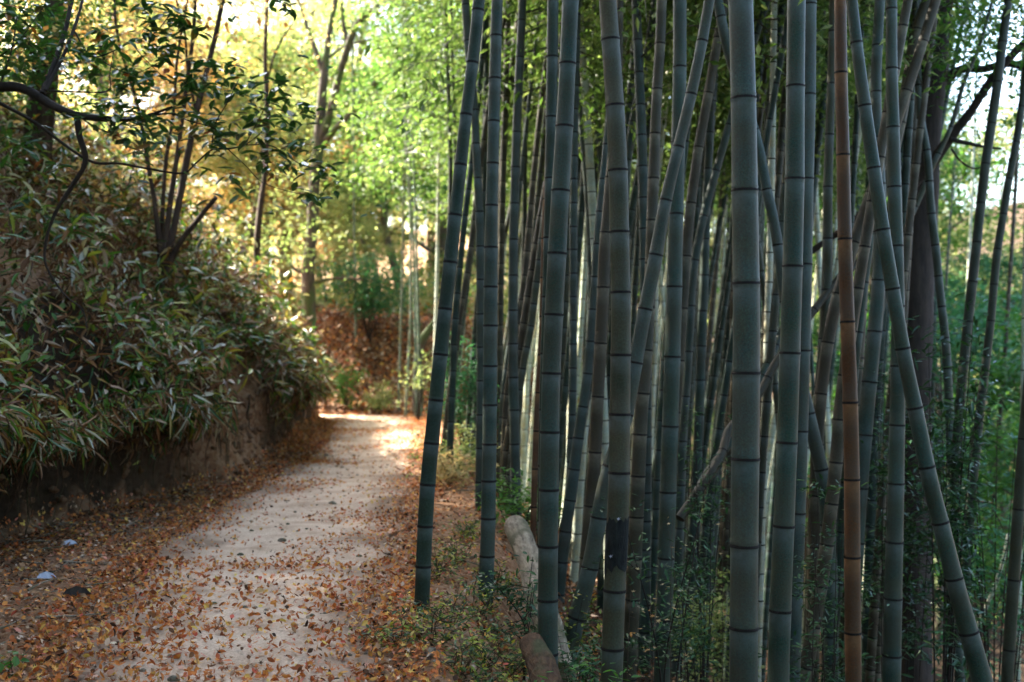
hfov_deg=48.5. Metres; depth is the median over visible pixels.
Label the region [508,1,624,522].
bamboo
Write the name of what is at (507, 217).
bamboo
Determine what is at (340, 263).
autumn tree
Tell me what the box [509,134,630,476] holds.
bamboo
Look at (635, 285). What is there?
bamboo
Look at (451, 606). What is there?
weed
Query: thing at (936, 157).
bamboo
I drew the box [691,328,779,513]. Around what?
leaning bamboo pole
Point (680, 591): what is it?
shrub
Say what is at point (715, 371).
bamboo
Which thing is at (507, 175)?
bamboo
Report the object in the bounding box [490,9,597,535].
bamboo
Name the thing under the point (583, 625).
shrub
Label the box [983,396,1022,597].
leafy tree
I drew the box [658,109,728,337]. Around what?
bamboo
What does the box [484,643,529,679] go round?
weed
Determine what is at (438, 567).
weed
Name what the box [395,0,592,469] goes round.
bamboo
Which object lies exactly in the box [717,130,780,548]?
bamboo
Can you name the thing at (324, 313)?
leaf litter
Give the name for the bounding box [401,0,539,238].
bamboo
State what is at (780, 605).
bamboo
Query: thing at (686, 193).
bamboo
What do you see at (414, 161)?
bamboo
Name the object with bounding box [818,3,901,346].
bamboo
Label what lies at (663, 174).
bamboo
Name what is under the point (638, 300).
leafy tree
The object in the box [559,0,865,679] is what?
bamboo
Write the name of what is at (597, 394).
bamboo
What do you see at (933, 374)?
bamboo
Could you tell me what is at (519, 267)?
bamboo
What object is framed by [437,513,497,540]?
weed
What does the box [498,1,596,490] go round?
bamboo
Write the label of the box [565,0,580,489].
bamboo
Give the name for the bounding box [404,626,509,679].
weed
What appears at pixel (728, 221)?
bamboo
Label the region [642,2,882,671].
bamboo
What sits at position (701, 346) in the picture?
bamboo
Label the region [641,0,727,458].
bamboo
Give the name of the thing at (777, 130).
bamboo
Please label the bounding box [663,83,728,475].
bamboo
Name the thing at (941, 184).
bamboo
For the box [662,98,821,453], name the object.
bamboo
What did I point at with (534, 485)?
bamboo
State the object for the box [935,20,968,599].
bamboo
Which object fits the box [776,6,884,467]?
bamboo
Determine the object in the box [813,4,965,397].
bamboo
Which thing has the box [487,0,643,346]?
bamboo
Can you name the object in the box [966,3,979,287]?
bamboo
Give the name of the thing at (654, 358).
bamboo
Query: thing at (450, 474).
shrub
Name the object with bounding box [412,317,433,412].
leaning tree
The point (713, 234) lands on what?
bamboo
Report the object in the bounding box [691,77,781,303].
bamboo
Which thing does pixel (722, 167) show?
bamboo
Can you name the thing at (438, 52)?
bamboo
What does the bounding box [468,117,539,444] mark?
bamboo
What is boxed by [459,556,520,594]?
weed
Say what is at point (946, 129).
bamboo
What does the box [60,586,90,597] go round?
stone
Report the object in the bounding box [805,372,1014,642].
leafy tree
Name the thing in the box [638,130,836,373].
leafy tree
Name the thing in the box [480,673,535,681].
weed
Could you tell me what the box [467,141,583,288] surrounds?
bamboo
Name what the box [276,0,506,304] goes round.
leafy tree
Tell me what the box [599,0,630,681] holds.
bamboo
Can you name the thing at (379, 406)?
shrub
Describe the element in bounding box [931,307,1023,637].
leafy tree
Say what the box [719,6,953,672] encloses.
bamboo
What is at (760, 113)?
bamboo
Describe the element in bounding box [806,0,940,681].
bamboo
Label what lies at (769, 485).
bamboo
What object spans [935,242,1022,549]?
leafy tree
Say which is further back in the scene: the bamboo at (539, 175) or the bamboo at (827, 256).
the bamboo at (539, 175)
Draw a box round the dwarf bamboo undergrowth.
[0,58,341,495]
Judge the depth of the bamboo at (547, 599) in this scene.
5.96 m
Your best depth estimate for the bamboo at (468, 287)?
18.78 m
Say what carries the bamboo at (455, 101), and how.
on the ground at (118, 483)
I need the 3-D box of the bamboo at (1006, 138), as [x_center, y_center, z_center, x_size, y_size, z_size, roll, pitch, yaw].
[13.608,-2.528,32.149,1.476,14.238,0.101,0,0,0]
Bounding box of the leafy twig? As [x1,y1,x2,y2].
[269,0,297,20]
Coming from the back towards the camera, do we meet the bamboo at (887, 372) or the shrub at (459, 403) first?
the bamboo at (887, 372)
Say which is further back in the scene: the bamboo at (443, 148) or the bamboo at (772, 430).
the bamboo at (443, 148)
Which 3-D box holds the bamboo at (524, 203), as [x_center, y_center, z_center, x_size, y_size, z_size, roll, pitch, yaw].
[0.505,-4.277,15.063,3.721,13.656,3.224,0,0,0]
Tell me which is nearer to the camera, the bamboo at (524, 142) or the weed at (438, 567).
the weed at (438, 567)
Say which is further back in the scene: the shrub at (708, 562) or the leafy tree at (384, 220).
the leafy tree at (384, 220)
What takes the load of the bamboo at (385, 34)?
on the ground at (118, 483)
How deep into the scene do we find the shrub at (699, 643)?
7.64 m
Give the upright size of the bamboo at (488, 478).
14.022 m
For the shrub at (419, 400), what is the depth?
21.48 m
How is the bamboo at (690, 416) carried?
on the ground at (118, 483)
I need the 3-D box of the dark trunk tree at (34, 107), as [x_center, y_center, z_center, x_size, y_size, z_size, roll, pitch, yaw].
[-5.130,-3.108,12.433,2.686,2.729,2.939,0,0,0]
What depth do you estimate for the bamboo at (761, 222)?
14.67 m
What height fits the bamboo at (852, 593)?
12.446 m
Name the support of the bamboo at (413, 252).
on the ground at (118, 483)
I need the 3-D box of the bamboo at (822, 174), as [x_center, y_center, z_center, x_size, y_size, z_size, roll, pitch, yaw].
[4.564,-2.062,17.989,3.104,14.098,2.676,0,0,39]
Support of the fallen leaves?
on the ground at (118, 483)
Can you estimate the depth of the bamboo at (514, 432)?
10.68 m
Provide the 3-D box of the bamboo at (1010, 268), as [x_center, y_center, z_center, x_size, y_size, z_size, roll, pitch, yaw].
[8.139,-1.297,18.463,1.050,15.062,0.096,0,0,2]
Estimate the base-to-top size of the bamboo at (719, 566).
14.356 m
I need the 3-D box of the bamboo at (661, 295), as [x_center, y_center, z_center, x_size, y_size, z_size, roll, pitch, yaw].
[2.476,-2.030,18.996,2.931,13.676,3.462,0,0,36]
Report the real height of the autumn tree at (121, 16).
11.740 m
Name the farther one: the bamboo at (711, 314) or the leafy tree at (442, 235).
the leafy tree at (442, 235)
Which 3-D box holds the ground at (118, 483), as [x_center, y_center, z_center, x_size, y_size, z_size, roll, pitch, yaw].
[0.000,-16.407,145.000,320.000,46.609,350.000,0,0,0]
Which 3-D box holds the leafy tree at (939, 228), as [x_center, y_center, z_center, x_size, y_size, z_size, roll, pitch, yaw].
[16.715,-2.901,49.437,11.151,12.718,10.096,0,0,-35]
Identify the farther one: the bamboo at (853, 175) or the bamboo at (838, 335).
the bamboo at (838, 335)
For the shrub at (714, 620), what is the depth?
9.91 m
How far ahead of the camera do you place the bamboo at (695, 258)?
10.96 m
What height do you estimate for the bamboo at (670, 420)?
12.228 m
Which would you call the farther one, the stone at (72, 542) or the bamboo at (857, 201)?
the bamboo at (857, 201)
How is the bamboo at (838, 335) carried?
on the ground at (118, 483)
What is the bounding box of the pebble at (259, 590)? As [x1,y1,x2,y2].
[255,587,263,592]
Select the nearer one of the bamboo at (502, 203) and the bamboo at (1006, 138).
the bamboo at (502, 203)
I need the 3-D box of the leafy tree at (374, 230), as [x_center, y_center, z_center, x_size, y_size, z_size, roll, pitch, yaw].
[-4.290,-2.446,31.628,3.331,3.478,3.360,0,0,0]
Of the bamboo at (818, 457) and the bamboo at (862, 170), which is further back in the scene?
the bamboo at (862, 170)
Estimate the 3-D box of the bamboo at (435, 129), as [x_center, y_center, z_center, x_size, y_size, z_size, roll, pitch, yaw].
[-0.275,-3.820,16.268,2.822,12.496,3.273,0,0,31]
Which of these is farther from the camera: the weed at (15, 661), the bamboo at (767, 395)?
the bamboo at (767, 395)
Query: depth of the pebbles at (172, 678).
7.41 m
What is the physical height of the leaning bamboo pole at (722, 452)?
2.356 m
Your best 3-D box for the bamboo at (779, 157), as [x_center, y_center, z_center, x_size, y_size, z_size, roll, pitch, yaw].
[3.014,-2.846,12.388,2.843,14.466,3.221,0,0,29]
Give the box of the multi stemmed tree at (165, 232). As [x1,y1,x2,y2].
[0,0,305,324]
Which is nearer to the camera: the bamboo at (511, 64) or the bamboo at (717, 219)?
the bamboo at (511, 64)
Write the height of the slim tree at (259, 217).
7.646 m
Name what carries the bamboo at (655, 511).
on the ground at (118, 483)
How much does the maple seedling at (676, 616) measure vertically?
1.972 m
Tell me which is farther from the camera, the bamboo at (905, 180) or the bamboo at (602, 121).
the bamboo at (602, 121)
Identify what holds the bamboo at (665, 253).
on the ground at (118, 483)
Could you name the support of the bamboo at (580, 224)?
on the ground at (118, 483)
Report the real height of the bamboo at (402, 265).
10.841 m
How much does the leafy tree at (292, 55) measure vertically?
9.034 m
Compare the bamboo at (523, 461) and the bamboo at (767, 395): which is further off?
the bamboo at (523, 461)
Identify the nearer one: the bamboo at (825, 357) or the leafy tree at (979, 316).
the bamboo at (825, 357)
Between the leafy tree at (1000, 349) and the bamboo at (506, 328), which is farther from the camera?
the leafy tree at (1000, 349)
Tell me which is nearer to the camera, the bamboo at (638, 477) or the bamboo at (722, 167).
the bamboo at (638, 477)
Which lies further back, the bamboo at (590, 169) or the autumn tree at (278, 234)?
the autumn tree at (278, 234)
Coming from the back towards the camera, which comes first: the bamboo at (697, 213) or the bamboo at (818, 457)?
the bamboo at (697, 213)
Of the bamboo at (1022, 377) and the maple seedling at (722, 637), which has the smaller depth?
the maple seedling at (722, 637)
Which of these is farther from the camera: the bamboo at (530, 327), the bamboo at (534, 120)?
the bamboo at (534, 120)
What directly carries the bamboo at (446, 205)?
on the ground at (118, 483)
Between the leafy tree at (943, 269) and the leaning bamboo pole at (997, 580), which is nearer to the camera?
the leaning bamboo pole at (997, 580)
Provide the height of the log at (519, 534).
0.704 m
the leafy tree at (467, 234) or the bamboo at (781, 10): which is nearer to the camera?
the bamboo at (781, 10)
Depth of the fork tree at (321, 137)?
24.92 m
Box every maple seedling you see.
[626,561,661,681]
[644,522,691,681]
[708,523,729,681]
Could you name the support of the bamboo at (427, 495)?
on the ground at (118, 483)
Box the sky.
[0,0,1023,232]
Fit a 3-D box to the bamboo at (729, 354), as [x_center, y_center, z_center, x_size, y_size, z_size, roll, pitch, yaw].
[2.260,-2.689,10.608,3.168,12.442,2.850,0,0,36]
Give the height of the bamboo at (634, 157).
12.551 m
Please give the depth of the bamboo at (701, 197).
14.77 m
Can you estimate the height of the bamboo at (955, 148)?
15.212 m
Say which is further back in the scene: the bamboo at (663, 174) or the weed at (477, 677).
the bamboo at (663, 174)
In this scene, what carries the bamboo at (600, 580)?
on the ground at (118, 483)
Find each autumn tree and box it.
[0,0,203,185]
[0,0,274,225]
[3,0,254,173]
[58,1,317,240]
[188,15,435,266]
[200,97,319,274]
[202,154,396,296]
[204,38,394,287]
[271,204,360,303]
[280,145,426,284]
[316,174,408,299]
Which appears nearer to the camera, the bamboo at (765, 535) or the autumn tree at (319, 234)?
the bamboo at (765, 535)
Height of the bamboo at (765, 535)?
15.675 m
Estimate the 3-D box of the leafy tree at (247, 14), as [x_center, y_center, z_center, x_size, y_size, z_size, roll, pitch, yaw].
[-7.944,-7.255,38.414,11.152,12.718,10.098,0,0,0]
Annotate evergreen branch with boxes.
[0,0,381,329]
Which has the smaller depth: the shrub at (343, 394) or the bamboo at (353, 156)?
the shrub at (343, 394)
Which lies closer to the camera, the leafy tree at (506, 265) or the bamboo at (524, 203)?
the bamboo at (524, 203)
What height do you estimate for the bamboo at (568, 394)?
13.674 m
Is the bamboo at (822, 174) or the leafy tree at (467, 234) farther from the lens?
the leafy tree at (467, 234)
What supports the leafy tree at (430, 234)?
on the ground at (118, 483)
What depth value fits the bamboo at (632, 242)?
16.42 m
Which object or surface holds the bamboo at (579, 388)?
on the ground at (118, 483)
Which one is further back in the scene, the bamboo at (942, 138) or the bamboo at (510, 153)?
the bamboo at (942, 138)
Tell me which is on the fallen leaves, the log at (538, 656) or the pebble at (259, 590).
the log at (538, 656)
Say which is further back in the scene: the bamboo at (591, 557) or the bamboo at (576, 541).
the bamboo at (576, 541)
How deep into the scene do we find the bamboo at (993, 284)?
10.57 m
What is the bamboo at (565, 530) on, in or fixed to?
on the ground at (118, 483)
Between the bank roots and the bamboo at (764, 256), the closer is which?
the bank roots
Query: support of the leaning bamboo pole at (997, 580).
on the ground at (118, 483)
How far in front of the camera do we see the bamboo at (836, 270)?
12.47 m
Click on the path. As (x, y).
(269, 534)
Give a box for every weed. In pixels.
[0,649,29,678]
[348,604,432,654]
[387,601,498,653]
[395,543,478,584]
[397,577,484,628]
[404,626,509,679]
[431,530,479,568]
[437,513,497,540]
[454,563,510,634]
[454,616,520,678]
[455,664,520,681]
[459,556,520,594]
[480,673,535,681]
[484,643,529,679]
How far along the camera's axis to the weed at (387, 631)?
5.74 m
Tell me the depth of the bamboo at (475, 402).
16.25 m
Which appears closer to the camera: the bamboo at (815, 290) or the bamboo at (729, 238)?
the bamboo at (729, 238)
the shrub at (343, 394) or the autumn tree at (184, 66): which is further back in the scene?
the autumn tree at (184, 66)
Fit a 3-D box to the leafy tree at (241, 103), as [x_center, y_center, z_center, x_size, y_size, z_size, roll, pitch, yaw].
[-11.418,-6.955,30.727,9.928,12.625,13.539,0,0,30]
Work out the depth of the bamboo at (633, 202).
13.74 m
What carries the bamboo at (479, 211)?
on the ground at (118, 483)
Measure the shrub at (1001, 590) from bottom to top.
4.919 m
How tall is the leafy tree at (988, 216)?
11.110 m
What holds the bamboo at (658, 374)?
on the ground at (118, 483)
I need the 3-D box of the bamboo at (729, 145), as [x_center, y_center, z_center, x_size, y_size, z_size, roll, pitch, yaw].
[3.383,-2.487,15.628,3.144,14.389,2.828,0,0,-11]
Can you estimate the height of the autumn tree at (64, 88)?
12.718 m
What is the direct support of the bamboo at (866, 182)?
on the ground at (118, 483)
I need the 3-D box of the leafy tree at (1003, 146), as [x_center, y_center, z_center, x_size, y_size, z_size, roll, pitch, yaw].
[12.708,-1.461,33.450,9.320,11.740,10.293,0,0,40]
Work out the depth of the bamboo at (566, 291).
12.11 m
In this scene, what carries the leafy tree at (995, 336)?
on the ground at (118, 483)
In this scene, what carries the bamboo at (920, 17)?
on the ground at (118, 483)
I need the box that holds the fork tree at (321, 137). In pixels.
[202,0,472,407]
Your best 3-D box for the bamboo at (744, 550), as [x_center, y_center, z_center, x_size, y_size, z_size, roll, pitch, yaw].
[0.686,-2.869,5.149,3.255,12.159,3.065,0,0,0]
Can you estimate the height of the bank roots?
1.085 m
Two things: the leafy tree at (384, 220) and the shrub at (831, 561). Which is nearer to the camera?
the shrub at (831, 561)
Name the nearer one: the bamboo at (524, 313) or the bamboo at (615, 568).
the bamboo at (615, 568)
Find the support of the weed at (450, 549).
on the ground at (118, 483)
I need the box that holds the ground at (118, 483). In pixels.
[0,135,1023,681]
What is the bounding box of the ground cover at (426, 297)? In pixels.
[208,227,1022,623]
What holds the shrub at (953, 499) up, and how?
on the ground at (118, 483)
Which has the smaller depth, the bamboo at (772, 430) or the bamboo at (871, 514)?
the bamboo at (871, 514)
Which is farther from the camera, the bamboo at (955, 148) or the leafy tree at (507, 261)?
the leafy tree at (507, 261)
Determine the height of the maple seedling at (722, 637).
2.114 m
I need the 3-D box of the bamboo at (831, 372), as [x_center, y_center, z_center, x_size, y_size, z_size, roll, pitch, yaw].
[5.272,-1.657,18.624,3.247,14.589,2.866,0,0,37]
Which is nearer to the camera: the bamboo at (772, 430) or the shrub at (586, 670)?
the shrub at (586, 670)
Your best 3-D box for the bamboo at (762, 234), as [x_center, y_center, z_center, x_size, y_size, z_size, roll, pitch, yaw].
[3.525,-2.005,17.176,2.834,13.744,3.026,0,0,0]
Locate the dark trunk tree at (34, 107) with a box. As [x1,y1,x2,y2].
[0,0,157,185]
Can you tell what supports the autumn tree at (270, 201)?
on the ground at (118, 483)
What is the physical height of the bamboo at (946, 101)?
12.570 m
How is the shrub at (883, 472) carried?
on the ground at (118, 483)
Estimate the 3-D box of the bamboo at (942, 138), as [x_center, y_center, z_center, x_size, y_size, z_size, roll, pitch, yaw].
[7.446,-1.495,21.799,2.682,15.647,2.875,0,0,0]
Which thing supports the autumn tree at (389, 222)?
on the ground at (118, 483)
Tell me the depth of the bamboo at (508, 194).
17.76 m
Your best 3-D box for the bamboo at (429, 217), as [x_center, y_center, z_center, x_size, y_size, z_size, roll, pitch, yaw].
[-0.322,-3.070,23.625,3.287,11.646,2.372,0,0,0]
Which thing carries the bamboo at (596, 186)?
on the ground at (118, 483)
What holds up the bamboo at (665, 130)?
on the ground at (118, 483)
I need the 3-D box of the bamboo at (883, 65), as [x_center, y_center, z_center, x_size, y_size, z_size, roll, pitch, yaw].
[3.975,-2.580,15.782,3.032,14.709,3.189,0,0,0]
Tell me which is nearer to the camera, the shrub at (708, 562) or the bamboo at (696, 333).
the shrub at (708, 562)
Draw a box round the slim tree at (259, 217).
[189,0,352,289]
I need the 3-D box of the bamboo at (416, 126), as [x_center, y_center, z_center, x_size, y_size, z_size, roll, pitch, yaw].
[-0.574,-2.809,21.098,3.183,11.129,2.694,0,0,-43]
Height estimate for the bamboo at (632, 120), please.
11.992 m
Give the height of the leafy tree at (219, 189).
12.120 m
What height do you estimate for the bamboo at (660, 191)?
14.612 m
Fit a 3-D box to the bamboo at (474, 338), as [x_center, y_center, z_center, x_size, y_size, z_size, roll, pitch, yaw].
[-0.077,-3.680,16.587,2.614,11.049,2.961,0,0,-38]
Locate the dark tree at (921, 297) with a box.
[812,0,1023,681]
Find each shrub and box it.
[291,245,433,342]
[327,359,369,409]
[359,379,410,413]
[392,348,444,419]
[395,421,497,478]
[410,445,497,489]
[421,316,498,469]
[457,549,566,679]
[473,467,564,543]
[534,656,640,681]
[558,585,631,679]
[558,622,601,681]
[583,493,730,681]
[631,562,729,681]
[646,555,764,681]
[676,405,731,681]
[758,473,889,681]
[766,576,887,681]
[839,351,953,681]
[865,415,980,681]
[883,278,1019,681]
[905,381,1023,681]
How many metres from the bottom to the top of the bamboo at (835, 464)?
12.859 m
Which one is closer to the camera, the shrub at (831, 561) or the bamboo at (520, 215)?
the shrub at (831, 561)
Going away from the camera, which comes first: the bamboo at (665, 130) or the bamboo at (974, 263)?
the bamboo at (974, 263)
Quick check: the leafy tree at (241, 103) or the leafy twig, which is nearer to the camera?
the leafy twig
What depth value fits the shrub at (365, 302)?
26.88 m
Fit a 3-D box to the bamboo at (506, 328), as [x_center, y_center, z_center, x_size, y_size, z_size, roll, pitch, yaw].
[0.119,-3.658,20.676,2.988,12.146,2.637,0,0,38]
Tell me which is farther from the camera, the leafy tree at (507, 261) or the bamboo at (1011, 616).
the leafy tree at (507, 261)
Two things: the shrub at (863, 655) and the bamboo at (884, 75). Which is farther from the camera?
the bamboo at (884, 75)
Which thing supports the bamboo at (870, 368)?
on the ground at (118, 483)
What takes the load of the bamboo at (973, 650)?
on the ground at (118, 483)
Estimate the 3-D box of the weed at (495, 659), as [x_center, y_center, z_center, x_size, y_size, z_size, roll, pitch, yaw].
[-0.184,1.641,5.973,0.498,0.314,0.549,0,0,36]
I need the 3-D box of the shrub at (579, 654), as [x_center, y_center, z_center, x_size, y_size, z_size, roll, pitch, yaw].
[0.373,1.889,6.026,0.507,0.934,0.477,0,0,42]
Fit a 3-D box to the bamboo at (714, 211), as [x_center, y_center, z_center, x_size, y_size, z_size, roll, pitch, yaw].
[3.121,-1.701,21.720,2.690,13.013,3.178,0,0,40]
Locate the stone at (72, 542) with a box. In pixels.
[63,539,75,544]
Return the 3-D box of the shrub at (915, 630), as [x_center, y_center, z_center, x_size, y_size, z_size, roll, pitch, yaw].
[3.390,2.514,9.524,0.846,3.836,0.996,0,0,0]
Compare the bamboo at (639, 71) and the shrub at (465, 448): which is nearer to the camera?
the bamboo at (639, 71)
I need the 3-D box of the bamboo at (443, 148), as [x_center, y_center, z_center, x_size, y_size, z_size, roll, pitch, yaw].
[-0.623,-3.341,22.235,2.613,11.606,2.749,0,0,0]
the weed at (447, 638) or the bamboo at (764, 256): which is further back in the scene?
the bamboo at (764, 256)
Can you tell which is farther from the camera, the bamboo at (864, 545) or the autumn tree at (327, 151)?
the autumn tree at (327, 151)
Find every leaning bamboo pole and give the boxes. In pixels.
[676,259,856,521]
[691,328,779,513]
[977,534,1007,625]
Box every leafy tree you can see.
[0,0,344,184]
[141,2,375,258]
[147,0,432,300]
[150,23,306,271]
[173,0,451,303]
[270,48,447,313]
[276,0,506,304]
[300,190,409,288]
[304,145,412,292]
[326,5,508,296]
[343,59,507,293]
[360,161,467,270]
[399,38,508,280]
[459,168,635,333]
[507,112,725,334]
[580,142,780,351]
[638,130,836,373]
[662,101,1023,449]
[685,187,855,348]
[709,195,1003,433]
[780,91,1023,488]
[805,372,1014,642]
[807,283,1023,681]
[812,167,1016,329]
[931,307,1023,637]
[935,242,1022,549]
[944,274,1021,436]
[949,270,1019,445]
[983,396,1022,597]
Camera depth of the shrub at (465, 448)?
13.01 m
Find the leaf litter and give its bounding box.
[284,297,936,681]
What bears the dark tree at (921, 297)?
on the ground at (118, 483)
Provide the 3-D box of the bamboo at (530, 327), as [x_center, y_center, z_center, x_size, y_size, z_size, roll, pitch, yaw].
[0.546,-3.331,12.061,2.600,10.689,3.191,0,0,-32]
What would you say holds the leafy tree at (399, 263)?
on the ground at (118, 483)
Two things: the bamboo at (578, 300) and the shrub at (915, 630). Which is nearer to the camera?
the shrub at (915, 630)
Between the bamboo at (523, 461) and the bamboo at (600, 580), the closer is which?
the bamboo at (600, 580)
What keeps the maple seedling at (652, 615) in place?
on the ground at (118, 483)
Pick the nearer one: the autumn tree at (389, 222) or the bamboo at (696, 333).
the bamboo at (696, 333)
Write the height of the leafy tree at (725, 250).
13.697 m
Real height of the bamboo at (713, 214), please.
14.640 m
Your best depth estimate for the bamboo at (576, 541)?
12.31 m
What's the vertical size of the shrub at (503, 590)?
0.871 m
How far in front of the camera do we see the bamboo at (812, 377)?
15.88 m
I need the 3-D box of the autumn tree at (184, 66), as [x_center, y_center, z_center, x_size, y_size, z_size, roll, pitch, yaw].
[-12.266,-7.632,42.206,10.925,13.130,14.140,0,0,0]
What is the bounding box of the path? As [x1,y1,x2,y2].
[58,414,424,681]
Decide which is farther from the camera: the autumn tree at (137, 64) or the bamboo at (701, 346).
the autumn tree at (137, 64)
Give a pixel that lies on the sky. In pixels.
(1021, 189)
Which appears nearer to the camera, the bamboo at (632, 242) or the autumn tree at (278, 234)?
the bamboo at (632, 242)
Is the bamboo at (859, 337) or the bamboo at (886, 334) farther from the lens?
the bamboo at (886, 334)
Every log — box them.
[504,515,576,681]
[519,632,562,681]
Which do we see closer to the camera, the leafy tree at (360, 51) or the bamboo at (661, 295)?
the bamboo at (661, 295)
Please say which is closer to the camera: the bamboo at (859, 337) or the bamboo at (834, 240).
the bamboo at (859, 337)
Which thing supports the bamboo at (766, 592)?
on the ground at (118, 483)
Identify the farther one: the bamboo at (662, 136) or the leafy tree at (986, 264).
the leafy tree at (986, 264)
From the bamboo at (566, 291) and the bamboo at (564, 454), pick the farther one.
the bamboo at (564, 454)
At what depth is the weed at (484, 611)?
6.92 m
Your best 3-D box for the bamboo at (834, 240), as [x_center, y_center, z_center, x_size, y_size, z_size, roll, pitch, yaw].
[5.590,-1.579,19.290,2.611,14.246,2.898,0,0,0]
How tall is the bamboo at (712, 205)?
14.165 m
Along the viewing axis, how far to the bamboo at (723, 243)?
21.12 m
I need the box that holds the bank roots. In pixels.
[0,384,318,538]
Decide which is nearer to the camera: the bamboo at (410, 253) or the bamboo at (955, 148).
the bamboo at (955, 148)
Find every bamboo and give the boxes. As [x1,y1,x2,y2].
[291,0,423,338]
[306,0,450,416]
[309,0,478,416]
[324,0,483,510]
[334,6,446,409]
[335,0,653,495]
[336,0,541,397]
[338,0,469,415]
[343,0,510,352]
[364,0,527,482]
[364,0,767,413]
[369,2,544,160]
[371,0,559,227]
[379,0,542,427]
[389,0,652,504]
[389,0,672,514]
[390,15,539,428]
[392,52,510,243]
[394,1,542,163]
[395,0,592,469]
[395,0,603,465]
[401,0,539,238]
[406,3,542,242]
[407,0,539,221]
[407,0,544,451]
[414,0,484,611]
[415,8,509,421]
[419,0,653,490]
[422,19,519,242]
[424,0,667,514]
[426,6,536,364]
[430,54,536,292]
[436,0,729,586]
[452,0,764,558]
[452,13,578,296]
[454,1,648,321]
[462,76,536,502]
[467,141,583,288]
[468,104,592,294]
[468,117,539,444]
[470,0,624,504]
[470,15,602,210]
[478,0,502,608]
[480,0,730,566]
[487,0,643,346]
[490,0,712,201]
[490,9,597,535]
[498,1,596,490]
[499,1,726,460]
[499,102,598,204]
[500,0,671,157]
[501,0,726,504]
[501,5,777,573]
[504,142,511,281]
[505,142,633,527]
[506,9,603,511]
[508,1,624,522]
[508,5,714,372]
[508,136,538,496]
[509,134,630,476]
[511,9,722,522]
[520,10,527,432]
[530,7,593,432]
[530,169,544,542]
[531,0,728,342]
[533,113,633,314]
[534,2,755,457]
[537,0,558,546]
[537,0,578,665]
[558,0,616,601]
[558,0,782,615]
[559,0,784,678]
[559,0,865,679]
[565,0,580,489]
[565,0,714,659]
[578,0,623,639]
[578,8,722,179]
[578,29,695,194]
[578,188,631,396]
[583,0,767,426]
[592,0,729,435]
[592,58,730,283]
[596,0,821,662]
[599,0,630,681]
[601,0,920,681]
[601,22,883,211]
[623,0,666,681]
[625,0,760,516]
[625,0,885,681]
[626,1,728,612]
[629,96,731,236]
[629,152,766,231]
[632,0,940,681]
[633,3,826,140]
[635,83,730,572]
[635,110,730,576]
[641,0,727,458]
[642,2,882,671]
[648,115,728,333]
[651,80,835,525]
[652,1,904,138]
[653,0,686,681]
[653,125,694,453]
[656,111,715,380]
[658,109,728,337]
[659,114,776,207]
[662,0,908,681]
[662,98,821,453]
[663,57,865,215]
[663,65,778,450]
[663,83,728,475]
[665,0,777,681]
[666,0,870,681]
[666,7,851,610]
[667,54,866,349]
[669,78,728,495]
[671,0,769,681]
[671,0,778,429]
[682,0,824,660]
[683,9,715,680]
[685,4,848,190]
[686,4,853,239]
[686,181,720,318]
[687,138,776,630]
[688,77,824,323]
[689,0,885,675]
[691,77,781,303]
[691,145,717,331]
[705,0,1017,681]
[713,63,863,337]
[714,0,838,681]
[714,82,730,596]
[714,90,864,494]
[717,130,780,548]
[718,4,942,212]
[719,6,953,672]
[720,5,883,661]
[722,1,903,130]
[727,0,964,681]
[728,0,760,681]
[730,1,908,455]
[754,0,978,365]
[755,0,1023,489]
[758,0,1023,597]
[760,4,873,425]
[761,0,1023,681]
[761,212,766,312]
[765,91,851,528]
[767,0,805,681]
[775,3,988,456]
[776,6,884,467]
[789,0,816,681]
[800,0,912,681]
[801,14,898,651]
[803,0,834,640]
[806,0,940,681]
[807,1,910,471]
[811,210,822,329]
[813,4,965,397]
[815,2,995,470]
[816,4,916,681]
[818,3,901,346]
[819,47,970,204]
[820,4,953,589]
[820,5,885,404]
[820,54,900,255]
[820,234,872,681]
[826,0,898,100]
[826,0,903,190]
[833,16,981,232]
[834,0,861,681]
[836,0,993,528]
[838,0,930,681]
[843,0,885,679]
[846,0,993,681]
[849,3,1023,641]
[861,1,968,649]
[861,42,981,175]
[882,0,905,681]
[906,47,958,161]
[931,216,937,441]
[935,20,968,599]
[946,0,1011,681]
[962,63,1023,681]
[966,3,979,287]
[979,4,1023,681]
[985,14,1023,657]
[997,8,1018,222]
[1001,378,1023,681]
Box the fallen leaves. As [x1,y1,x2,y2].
[0,402,653,681]
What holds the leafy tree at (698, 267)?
on the ground at (118, 483)
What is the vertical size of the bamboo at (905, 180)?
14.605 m
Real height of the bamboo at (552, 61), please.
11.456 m
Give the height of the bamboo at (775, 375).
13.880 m
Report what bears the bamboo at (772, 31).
on the ground at (118, 483)
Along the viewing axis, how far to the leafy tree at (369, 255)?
43.88 m
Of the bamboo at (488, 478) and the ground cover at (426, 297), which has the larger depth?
the ground cover at (426, 297)
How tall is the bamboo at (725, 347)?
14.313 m
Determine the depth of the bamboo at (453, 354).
12.47 m
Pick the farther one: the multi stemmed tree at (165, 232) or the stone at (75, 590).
the multi stemmed tree at (165, 232)
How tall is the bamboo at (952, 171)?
15.860 m
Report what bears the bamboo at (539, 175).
on the ground at (118, 483)
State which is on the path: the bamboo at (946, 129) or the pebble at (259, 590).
the pebble at (259, 590)
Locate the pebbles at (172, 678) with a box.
[4,444,473,681]

